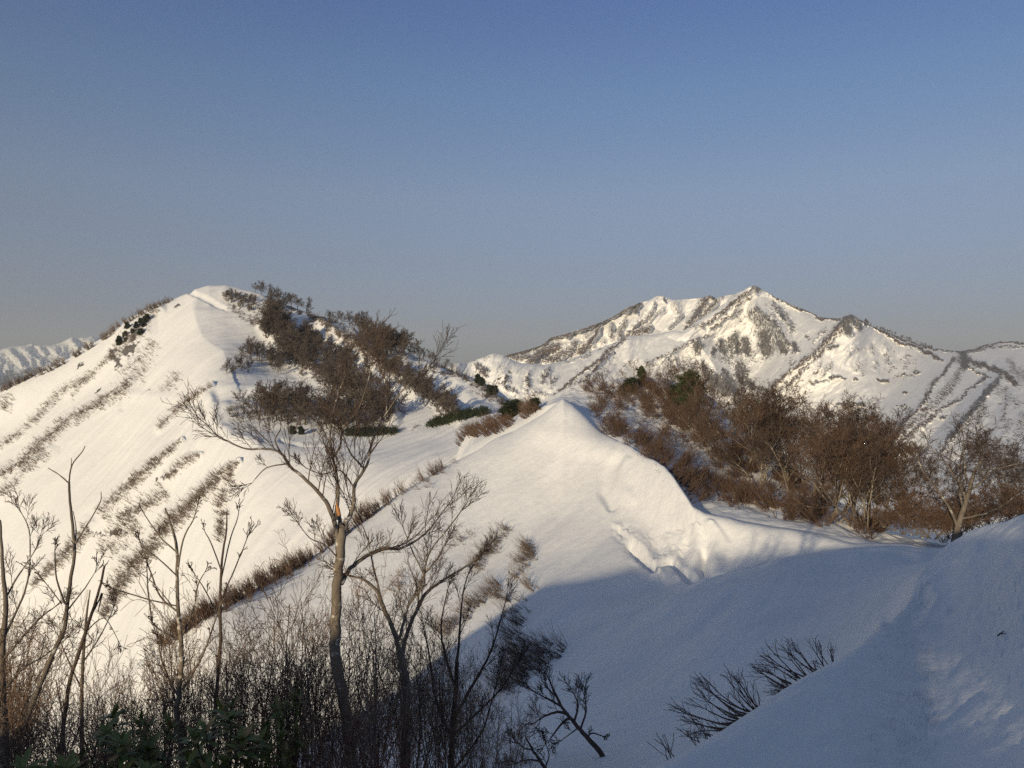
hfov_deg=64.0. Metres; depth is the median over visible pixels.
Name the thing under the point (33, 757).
shrub
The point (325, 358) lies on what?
hill tree
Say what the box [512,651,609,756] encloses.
leaning tree
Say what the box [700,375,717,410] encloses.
beech tree
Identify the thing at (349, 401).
hill tree
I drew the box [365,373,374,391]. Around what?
hill tree
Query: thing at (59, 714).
thicket sapling
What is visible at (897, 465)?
beech tree
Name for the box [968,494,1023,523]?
shrub
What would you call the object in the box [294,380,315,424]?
hill tree
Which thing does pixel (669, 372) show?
beech tree
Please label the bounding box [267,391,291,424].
hill tree
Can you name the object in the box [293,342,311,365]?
hill tree
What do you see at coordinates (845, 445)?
beech tree
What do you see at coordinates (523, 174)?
sky
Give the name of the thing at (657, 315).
mountain
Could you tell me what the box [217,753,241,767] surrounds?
evergreen shrub
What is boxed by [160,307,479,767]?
beech tree
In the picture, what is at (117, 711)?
shrub
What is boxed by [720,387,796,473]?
beech tree
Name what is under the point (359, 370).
hill tree
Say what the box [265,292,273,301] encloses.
hill tree
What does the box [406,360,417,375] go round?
hill tree
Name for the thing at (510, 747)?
shrub
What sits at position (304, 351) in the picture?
hill tree
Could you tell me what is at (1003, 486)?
shrub
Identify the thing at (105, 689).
shrub
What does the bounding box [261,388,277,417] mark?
hill tree
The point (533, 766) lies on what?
shrub
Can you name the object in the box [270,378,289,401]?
hill tree
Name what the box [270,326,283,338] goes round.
hill tree
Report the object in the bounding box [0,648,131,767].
shrub
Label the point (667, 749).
bent bush
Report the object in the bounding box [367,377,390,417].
hill tree
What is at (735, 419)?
beech tree
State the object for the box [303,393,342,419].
hill tree
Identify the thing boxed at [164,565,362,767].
shrub
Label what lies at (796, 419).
beech tree
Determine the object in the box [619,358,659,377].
beech tree
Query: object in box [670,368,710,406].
pine tree
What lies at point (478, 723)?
thicket sapling
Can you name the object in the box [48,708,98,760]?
thicket sapling
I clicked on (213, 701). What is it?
thicket sapling
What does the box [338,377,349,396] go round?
hill tree
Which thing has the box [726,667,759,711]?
bent bush
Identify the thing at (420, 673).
thicket sapling
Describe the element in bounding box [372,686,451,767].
red twigged shrub
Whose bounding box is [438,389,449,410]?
hill tree
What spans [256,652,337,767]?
thicket sapling
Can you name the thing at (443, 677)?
thicket sapling
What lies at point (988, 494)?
shrub
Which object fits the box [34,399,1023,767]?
snow slope
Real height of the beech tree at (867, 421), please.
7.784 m
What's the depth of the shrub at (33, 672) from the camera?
10.08 m
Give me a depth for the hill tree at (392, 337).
215.83 m
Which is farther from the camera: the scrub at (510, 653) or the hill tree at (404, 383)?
the hill tree at (404, 383)
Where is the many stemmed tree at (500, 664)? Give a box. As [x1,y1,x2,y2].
[414,528,531,767]
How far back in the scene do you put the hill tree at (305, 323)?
233.10 m
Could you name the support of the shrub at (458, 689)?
on the snow slope
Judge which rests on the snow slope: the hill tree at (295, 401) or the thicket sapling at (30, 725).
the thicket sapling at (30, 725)
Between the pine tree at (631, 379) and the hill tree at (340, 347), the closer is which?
the pine tree at (631, 379)
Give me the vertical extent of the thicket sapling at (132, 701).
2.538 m
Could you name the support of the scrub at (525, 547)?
on the snow slope
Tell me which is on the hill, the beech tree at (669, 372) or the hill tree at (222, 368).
the hill tree at (222, 368)
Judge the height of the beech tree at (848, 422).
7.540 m
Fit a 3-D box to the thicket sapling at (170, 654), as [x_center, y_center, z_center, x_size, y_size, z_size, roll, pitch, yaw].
[-4.169,4.325,10.268,1.011,3.204,1.022,0,0,24]
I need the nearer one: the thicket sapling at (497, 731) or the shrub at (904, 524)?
the thicket sapling at (497, 731)
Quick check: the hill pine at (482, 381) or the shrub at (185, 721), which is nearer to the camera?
the shrub at (185, 721)
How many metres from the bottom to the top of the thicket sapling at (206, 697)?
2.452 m
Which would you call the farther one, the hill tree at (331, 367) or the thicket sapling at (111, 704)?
the hill tree at (331, 367)
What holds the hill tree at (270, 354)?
on the hill
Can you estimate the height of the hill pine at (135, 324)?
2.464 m
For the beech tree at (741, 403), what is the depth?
74.20 m
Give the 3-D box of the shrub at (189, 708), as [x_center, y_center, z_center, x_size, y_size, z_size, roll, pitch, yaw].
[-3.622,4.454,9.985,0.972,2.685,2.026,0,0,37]
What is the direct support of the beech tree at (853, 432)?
on the brush hump
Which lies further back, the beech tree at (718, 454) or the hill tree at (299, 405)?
the hill tree at (299, 405)
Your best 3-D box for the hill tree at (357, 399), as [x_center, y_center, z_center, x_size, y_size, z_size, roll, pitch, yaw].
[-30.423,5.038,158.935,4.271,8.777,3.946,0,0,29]
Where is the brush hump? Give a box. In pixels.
[456,377,945,547]
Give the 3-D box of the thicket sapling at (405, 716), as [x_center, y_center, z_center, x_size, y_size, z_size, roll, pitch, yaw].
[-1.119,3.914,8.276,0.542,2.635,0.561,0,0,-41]
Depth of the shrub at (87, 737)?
8.11 m
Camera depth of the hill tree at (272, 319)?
234.56 m
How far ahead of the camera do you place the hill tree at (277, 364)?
210.84 m
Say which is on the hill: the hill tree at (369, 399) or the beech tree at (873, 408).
the hill tree at (369, 399)
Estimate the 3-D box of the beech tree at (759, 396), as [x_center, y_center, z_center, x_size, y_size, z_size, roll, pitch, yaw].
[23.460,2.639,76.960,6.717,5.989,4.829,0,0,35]
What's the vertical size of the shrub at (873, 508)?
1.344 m
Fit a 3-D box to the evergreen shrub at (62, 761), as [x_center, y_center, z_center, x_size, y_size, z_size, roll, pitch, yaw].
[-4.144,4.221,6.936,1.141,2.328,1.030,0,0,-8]
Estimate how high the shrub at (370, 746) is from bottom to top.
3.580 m
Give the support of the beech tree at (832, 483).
on the brush hump
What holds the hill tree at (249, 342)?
on the hill
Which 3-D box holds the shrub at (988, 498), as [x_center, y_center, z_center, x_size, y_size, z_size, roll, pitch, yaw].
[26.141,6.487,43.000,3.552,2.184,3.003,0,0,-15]
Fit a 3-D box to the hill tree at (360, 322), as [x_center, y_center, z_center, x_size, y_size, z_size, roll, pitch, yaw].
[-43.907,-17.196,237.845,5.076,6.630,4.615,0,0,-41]
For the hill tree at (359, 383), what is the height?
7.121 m
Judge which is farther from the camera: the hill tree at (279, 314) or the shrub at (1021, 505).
the hill tree at (279, 314)
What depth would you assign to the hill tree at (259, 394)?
172.32 m
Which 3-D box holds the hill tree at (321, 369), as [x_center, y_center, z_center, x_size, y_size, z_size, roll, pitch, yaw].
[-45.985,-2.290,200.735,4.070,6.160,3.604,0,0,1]
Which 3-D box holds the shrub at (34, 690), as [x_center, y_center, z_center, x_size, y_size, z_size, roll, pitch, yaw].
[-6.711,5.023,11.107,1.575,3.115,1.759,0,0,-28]
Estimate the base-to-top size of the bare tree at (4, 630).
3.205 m
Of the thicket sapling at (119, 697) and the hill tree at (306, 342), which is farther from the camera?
the hill tree at (306, 342)
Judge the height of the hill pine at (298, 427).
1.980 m
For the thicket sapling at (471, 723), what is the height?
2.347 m
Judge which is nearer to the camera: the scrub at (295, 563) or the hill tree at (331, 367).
the scrub at (295, 563)
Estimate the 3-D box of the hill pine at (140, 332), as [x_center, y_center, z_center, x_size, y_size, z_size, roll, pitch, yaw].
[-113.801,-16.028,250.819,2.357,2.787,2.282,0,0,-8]
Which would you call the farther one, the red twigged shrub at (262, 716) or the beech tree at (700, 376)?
the beech tree at (700, 376)
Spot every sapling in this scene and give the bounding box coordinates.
[0,622,80,767]
[7,664,63,767]
[7,683,60,764]
[16,446,105,720]
[32,698,77,759]
[33,672,99,758]
[37,678,74,764]
[45,589,123,761]
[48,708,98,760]
[58,560,126,754]
[74,661,137,766]
[91,660,167,759]
[96,670,136,755]
[116,640,214,766]
[129,623,199,762]
[129,627,206,763]
[136,691,161,740]
[139,602,225,755]
[175,660,238,761]
[186,498,260,752]
[186,631,262,762]
[189,667,242,762]
[201,609,259,749]
[220,556,347,767]
[226,667,330,767]
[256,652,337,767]
[258,612,305,737]
[262,629,352,767]
[283,608,330,761]
[315,612,412,767]
[318,604,368,750]
[341,615,412,767]
[341,647,392,766]
[376,623,434,750]
[378,642,438,767]
[380,607,461,767]
[407,621,480,764]
[423,654,465,767]
[437,658,483,767]
[439,652,503,767]
[463,690,493,764]
[475,700,513,767]
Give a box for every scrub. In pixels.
[0,296,172,391]
[0,309,237,619]
[146,452,443,647]
[223,303,509,431]
[379,458,538,637]
[454,392,540,446]
[466,581,567,693]
[578,368,893,540]
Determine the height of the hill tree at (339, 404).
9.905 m
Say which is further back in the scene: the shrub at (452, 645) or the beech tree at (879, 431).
the beech tree at (879, 431)
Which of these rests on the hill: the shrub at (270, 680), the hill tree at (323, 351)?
the hill tree at (323, 351)
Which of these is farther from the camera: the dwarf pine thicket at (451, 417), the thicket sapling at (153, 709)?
the dwarf pine thicket at (451, 417)
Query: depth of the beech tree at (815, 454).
45.42 m
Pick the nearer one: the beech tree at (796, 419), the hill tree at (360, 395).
the beech tree at (796, 419)
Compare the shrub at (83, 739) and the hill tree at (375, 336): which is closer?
the shrub at (83, 739)
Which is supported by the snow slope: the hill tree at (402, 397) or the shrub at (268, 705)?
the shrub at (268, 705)
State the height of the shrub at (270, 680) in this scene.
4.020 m
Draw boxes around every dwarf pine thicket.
[344,424,398,436]
[424,405,492,428]
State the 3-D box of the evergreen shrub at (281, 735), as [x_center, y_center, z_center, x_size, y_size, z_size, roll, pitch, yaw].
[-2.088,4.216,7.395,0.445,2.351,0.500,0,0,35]
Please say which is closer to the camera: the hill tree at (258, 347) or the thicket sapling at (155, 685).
the thicket sapling at (155, 685)
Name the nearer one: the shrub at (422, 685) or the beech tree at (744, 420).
the shrub at (422, 685)
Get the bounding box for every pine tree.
[497,398,522,418]
[528,397,540,410]
[620,377,638,392]
[635,366,647,384]
[667,383,683,399]
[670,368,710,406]
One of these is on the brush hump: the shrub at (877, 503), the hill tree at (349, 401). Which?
the shrub at (877, 503)
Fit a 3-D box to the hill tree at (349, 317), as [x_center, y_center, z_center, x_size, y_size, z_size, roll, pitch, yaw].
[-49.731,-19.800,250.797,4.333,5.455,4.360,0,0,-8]
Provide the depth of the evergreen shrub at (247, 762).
7.22 m
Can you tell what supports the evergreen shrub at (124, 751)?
on the snow slope
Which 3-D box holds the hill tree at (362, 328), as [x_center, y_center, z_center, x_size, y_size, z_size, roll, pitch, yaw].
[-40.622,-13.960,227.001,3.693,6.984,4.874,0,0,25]
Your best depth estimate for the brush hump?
66.23 m
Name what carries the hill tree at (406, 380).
on the hill
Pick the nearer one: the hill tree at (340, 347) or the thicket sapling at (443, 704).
the thicket sapling at (443, 704)
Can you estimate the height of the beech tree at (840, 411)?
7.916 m
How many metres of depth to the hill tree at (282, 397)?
166.95 m
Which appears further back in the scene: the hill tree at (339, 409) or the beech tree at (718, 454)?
the hill tree at (339, 409)
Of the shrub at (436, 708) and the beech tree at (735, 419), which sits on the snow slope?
the shrub at (436, 708)
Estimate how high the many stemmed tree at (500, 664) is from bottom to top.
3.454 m
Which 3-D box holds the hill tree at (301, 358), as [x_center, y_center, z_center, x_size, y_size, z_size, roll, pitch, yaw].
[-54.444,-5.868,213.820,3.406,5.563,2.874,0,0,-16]
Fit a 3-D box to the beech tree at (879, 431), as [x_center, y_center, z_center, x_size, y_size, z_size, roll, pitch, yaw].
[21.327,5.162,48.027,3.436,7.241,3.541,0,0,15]
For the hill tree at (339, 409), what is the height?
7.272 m
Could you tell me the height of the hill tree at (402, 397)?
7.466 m
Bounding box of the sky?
[0,0,1023,366]
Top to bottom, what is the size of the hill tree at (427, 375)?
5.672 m
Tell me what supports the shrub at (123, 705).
on the snow slope
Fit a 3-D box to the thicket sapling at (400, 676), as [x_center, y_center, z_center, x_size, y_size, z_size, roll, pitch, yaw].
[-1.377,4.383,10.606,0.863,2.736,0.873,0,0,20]
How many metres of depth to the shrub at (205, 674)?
12.38 m
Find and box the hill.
[0,285,507,762]
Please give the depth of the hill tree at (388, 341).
215.26 m
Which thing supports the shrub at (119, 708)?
on the snow slope
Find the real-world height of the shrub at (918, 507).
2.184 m
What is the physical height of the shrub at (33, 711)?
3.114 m
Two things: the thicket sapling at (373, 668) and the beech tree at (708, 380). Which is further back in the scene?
the beech tree at (708, 380)
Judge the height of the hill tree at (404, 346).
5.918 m
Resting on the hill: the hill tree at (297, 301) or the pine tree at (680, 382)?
the hill tree at (297, 301)
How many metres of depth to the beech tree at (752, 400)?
65.71 m
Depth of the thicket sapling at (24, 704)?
10.45 m
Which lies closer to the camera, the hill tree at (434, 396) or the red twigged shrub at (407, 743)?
the red twigged shrub at (407, 743)
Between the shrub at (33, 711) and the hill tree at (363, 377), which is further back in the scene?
the hill tree at (363, 377)
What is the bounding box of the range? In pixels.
[0,336,99,388]
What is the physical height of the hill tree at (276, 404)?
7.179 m
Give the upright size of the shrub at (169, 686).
3.034 m
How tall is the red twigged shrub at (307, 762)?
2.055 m
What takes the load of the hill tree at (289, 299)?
on the hill
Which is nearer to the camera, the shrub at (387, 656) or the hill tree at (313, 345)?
the shrub at (387, 656)
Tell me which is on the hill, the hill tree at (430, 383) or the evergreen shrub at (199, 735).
the hill tree at (430, 383)
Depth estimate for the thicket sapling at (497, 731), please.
10.59 m
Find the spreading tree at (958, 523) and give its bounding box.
[876,401,1023,541]
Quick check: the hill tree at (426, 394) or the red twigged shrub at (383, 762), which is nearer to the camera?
the red twigged shrub at (383, 762)
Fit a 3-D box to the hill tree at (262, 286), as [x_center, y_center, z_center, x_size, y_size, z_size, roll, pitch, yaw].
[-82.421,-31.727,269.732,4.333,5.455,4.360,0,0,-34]
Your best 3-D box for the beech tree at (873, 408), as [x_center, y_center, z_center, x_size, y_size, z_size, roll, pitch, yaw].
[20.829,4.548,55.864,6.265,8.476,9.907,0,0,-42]
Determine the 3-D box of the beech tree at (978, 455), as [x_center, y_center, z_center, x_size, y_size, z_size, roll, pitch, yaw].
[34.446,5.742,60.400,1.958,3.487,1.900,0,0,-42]
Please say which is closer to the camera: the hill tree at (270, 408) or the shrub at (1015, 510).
the shrub at (1015, 510)
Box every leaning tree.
[499,724,549,767]
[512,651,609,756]
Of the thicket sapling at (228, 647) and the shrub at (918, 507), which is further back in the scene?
the shrub at (918, 507)
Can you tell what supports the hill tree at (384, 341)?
on the hill
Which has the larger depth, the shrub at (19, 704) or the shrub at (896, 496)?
the shrub at (896, 496)
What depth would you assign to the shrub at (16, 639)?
12.87 m
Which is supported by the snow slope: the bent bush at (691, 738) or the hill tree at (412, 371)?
the bent bush at (691, 738)
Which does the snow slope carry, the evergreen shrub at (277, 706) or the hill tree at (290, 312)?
the evergreen shrub at (277, 706)
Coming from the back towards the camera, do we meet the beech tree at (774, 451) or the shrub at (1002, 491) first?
the beech tree at (774, 451)
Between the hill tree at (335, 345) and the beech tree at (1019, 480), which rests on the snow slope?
the beech tree at (1019, 480)
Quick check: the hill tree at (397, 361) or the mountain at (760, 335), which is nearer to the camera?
the hill tree at (397, 361)
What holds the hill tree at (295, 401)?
on the hill
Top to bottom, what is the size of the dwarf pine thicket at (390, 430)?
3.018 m
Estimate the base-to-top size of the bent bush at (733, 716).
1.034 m
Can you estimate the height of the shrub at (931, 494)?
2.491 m
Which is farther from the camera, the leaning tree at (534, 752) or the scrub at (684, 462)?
the scrub at (684, 462)
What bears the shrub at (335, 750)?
on the snow slope
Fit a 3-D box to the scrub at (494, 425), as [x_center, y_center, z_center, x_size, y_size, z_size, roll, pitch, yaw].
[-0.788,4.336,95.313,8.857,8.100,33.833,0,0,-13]
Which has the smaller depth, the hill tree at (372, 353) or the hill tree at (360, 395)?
the hill tree at (360, 395)
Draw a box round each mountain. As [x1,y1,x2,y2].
[446,286,1023,544]
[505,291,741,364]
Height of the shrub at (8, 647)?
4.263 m
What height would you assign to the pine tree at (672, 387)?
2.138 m
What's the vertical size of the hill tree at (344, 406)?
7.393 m
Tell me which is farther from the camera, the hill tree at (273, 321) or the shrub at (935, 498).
the hill tree at (273, 321)
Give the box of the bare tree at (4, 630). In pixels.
[0,484,88,767]
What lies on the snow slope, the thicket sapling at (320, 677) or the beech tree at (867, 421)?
the thicket sapling at (320, 677)
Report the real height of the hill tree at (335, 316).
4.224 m
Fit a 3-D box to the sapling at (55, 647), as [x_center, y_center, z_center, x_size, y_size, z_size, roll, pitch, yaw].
[-4.522,1.992,8.177,0.924,2.763,0.567,0,0,-12]
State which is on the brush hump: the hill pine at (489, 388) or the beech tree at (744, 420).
the beech tree at (744, 420)
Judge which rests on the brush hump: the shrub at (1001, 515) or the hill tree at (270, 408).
the shrub at (1001, 515)
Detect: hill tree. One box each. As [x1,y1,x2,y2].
[221,365,236,373]
[231,389,257,413]
[236,346,256,356]
[242,335,255,354]
[242,338,254,358]
[247,384,278,419]
[250,340,266,360]
[250,380,277,415]
[254,307,270,331]
[255,281,267,293]
[255,342,268,361]
[257,317,273,337]
[258,391,291,419]
[259,316,269,337]
[260,300,271,314]
[261,310,276,334]
[261,318,285,336]
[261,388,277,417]
[264,341,278,362]
[264,397,282,422]
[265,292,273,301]
[266,350,281,364]
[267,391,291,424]
[268,310,287,332]
[269,381,286,421]
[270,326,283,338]
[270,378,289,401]
[271,356,282,369]
[272,319,285,339]
[274,330,292,356]
[274,335,296,353]
[274,349,287,370]
[275,337,300,356]
[276,345,294,363]
[276,378,290,416]
[276,383,315,418]
[279,294,287,304]
[282,292,293,303]
[282,379,306,420]
[283,309,296,320]
[283,318,299,336]
[286,292,296,306]
[286,328,302,340]
[286,394,304,422]
[289,393,308,424]
[290,294,304,308]
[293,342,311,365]
[293,390,314,424]
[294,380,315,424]
[296,401,323,423]
[297,351,309,370]
[298,343,317,370]
[299,318,317,334]
[300,319,311,334]
[302,296,312,310]
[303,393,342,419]
[304,336,313,350]
[307,342,322,358]
[308,328,323,345]
[309,346,320,367]
[310,386,337,428]
[312,334,324,359]
[314,370,343,392]
[315,363,330,383]
[315,402,331,431]
[317,385,353,420]
[318,364,341,387]
[319,340,332,361]
[319,350,333,374]
[322,363,340,385]
[323,341,352,359]
[328,311,343,319]
[330,343,342,356]
[331,352,358,368]
[331,399,346,428]
[333,395,353,426]
[335,344,352,359]
[338,363,357,389]
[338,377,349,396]
[340,391,361,419]
[343,310,355,326]
[343,387,364,426]
[344,403,357,427]
[347,377,369,396]
[349,331,378,348]
[350,314,369,331]
[350,361,377,388]
[351,368,372,391]
[351,386,372,416]
[352,310,368,326]
[354,353,372,372]
[356,388,384,423]
[357,323,367,336]
[359,310,372,334]
[361,388,410,412]
[362,400,381,425]
[364,322,377,339]
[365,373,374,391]
[366,324,391,346]
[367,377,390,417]
[369,347,382,361]
[372,331,389,350]
[375,354,402,371]
[375,385,394,420]
[377,388,396,418]
[380,339,411,357]
[380,358,393,372]
[383,328,395,355]
[386,331,393,354]
[392,355,404,374]
[393,328,408,340]
[393,337,424,355]
[399,329,414,355]
[400,375,409,391]
[402,366,429,376]
[402,369,411,390]
[404,375,418,394]
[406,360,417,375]
[407,346,422,355]
[414,378,429,403]
[419,372,433,384]
[420,377,435,400]
[421,375,436,390]
[421,387,432,403]
[425,350,434,361]
[429,389,446,414]
[437,382,454,400]
[437,391,450,412]
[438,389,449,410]
[438,394,458,412]
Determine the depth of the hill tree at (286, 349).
217.91 m
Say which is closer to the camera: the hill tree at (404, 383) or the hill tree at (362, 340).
the hill tree at (404, 383)
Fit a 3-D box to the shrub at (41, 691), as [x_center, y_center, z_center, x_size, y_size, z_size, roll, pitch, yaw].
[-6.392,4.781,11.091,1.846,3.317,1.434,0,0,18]
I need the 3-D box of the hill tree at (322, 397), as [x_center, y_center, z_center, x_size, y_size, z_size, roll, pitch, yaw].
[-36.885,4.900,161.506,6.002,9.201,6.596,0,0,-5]
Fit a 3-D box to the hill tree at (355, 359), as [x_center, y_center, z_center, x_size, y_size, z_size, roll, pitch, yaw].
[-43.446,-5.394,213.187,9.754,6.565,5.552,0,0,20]
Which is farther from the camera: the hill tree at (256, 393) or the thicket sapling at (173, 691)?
the hill tree at (256, 393)
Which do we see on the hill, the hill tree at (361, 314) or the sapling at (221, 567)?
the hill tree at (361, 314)
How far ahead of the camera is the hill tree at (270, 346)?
218.34 m
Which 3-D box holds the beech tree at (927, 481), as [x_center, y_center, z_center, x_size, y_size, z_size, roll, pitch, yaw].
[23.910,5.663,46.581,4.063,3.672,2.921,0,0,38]
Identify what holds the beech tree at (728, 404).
on the brush hump
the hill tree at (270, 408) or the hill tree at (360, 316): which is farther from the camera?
the hill tree at (360, 316)
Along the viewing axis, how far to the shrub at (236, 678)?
10.81 m
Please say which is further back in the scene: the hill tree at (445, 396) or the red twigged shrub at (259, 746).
the hill tree at (445, 396)
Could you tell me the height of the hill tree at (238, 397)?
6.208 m
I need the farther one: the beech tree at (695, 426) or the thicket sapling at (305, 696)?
the beech tree at (695, 426)
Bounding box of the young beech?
[318,479,503,767]
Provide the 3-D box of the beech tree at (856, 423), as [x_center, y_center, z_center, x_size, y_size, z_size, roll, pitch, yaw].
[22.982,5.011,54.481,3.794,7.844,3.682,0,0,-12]
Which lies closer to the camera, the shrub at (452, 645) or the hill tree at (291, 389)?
the shrub at (452, 645)
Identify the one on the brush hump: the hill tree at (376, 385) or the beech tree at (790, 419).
the beech tree at (790, 419)
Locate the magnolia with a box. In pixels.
[98,494,231,766]
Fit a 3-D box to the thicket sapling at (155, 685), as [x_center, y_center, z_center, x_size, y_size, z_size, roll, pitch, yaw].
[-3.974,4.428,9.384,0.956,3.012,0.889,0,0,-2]
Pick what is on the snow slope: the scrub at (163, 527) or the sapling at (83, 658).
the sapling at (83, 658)
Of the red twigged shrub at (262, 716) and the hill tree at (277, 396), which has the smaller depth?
the red twigged shrub at (262, 716)
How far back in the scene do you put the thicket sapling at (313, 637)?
10.29 m
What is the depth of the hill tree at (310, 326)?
233.97 m
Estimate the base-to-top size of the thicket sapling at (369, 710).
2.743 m
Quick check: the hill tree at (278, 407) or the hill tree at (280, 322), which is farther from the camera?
the hill tree at (280, 322)
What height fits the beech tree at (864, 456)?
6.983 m
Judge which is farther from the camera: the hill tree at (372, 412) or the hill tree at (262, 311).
the hill tree at (262, 311)
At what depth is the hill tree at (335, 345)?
220.12 m
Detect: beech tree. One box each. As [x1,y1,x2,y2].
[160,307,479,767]
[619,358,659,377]
[641,365,683,396]
[652,362,679,395]
[663,388,726,445]
[678,358,715,416]
[679,407,732,466]
[683,373,756,445]
[686,380,730,430]
[699,406,794,489]
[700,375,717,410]
[712,392,800,478]
[718,391,772,459]
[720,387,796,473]
[721,382,802,427]
[723,387,759,440]
[732,383,830,485]
[736,394,772,460]
[742,383,849,485]
[746,422,805,496]
[749,389,893,507]
[750,376,832,465]
[752,397,814,473]
[779,409,888,527]
[784,400,851,498]
[787,419,925,522]
[789,394,893,491]
[798,429,857,508]
[810,439,902,522]
[815,426,870,519]
[819,404,922,512]
[827,402,884,509]
[827,438,902,529]
[828,401,927,516]
[832,420,899,520]
[847,412,905,526]
[861,431,970,531]
[878,442,918,492]
[891,454,972,508]
[966,440,996,484]
[967,436,1023,487]
[1009,462,1023,491]
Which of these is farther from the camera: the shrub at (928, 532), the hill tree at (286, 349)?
the hill tree at (286, 349)
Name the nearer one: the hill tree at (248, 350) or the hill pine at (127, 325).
the hill tree at (248, 350)
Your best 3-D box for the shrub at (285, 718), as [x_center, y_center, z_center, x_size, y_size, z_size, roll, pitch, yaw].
[-2.783,4.363,9.291,1.198,2.460,1.394,0,0,42]
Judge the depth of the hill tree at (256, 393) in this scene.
167.92 m
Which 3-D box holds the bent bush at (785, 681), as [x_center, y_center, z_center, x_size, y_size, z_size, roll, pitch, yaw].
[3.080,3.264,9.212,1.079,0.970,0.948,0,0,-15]
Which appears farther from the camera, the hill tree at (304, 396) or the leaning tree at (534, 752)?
the hill tree at (304, 396)
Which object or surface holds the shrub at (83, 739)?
on the snow slope
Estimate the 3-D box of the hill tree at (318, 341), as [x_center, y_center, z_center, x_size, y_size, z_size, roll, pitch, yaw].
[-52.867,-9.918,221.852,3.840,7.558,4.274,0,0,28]
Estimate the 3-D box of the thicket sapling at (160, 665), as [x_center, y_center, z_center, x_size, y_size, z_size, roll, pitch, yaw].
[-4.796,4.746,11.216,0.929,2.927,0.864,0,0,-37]
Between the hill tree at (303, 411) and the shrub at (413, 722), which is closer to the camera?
the shrub at (413, 722)
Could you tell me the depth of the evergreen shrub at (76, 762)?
7.04 m
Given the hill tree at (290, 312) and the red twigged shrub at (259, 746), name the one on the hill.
the hill tree at (290, 312)
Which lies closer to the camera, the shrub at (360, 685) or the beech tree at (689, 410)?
the shrub at (360, 685)
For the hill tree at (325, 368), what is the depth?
191.59 m
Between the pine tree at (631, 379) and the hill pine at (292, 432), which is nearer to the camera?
the pine tree at (631, 379)
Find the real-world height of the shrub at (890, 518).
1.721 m
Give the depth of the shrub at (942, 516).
39.35 m
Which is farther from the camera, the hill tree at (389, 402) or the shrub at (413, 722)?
the hill tree at (389, 402)
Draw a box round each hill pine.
[123,321,130,328]
[132,321,138,327]
[136,328,142,335]
[289,424,296,433]
[296,425,305,434]
[478,377,485,385]
[485,383,494,394]
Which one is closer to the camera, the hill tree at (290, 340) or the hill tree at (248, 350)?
the hill tree at (248, 350)
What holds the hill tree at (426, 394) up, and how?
on the hill
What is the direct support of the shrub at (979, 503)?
on the brush hump
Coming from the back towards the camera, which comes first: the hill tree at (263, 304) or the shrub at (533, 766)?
the hill tree at (263, 304)
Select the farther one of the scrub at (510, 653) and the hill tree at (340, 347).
the hill tree at (340, 347)
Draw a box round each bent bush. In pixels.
[649,733,674,759]
[663,665,759,737]
[676,714,720,745]
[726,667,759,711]
[745,635,836,695]
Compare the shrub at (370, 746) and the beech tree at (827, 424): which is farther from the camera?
the beech tree at (827, 424)
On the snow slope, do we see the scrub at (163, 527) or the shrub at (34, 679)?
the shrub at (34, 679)
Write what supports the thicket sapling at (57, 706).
on the snow slope
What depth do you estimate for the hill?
176.56 m
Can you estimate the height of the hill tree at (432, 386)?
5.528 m
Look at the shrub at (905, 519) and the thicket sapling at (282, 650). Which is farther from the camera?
the shrub at (905, 519)
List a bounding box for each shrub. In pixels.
[0,570,108,766]
[0,581,70,761]
[0,582,60,738]
[0,599,144,764]
[0,613,175,767]
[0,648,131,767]
[0,669,171,767]
[0,746,87,767]
[1,603,80,767]
[6,633,44,757]
[6,638,67,757]
[6,642,94,763]
[7,610,114,767]
[9,611,236,767]
[9,653,136,766]
[53,759,81,767]
[63,703,172,767]
[69,647,137,766]
[71,664,163,757]
[74,677,160,767]
[84,669,169,760]
[89,619,217,764]
[109,758,158,767]
[114,709,182,767]
[116,564,357,767]
[134,620,243,759]
[137,654,277,767]
[140,630,310,767]
[148,746,204,767]
[150,690,221,763]
[161,610,273,766]
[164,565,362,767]
[175,692,272,767]
[202,529,422,767]
[207,653,326,765]
[211,529,407,762]
[212,601,401,767]
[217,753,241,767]
[219,757,262,767]
[220,700,294,767]
[245,695,364,767]
[257,684,313,767]
[257,718,304,767]
[263,585,385,766]
[266,594,384,767]
[286,566,444,767]
[292,730,349,767]
[297,556,458,767]
[299,621,399,759]
[305,647,378,767]
[313,716,376,767]
[327,706,417,767]
[332,612,475,767]
[335,670,426,767]
[350,620,497,767]
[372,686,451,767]
[378,615,466,767]
[379,644,459,767]
[387,636,480,767]
[406,605,509,767]
[411,604,518,767]
[435,678,545,767]
[436,644,527,767]
[472,682,542,767]
[861,493,886,511]
[863,480,922,515]
[865,503,898,527]
[871,501,922,534]
[875,498,919,531]
[877,478,951,513]
[877,493,941,535]
[885,499,976,539]
[893,499,943,538]
[898,483,985,522]
[911,502,979,542]
[921,495,989,538]
[931,497,998,536]
[932,478,1001,507]
[938,492,1002,531]
[967,489,1023,526]
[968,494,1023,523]
[974,487,1023,520]
[978,467,1023,516]
[984,471,1023,502]
[998,484,1023,518]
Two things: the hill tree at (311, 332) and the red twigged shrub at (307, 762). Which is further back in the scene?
the hill tree at (311, 332)
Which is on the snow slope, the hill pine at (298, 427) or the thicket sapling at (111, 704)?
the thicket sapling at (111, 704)
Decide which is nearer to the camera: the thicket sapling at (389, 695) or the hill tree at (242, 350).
the thicket sapling at (389, 695)
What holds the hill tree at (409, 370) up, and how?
on the hill
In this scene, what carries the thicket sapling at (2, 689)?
on the snow slope
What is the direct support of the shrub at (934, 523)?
on the brush hump
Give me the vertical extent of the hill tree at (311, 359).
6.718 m

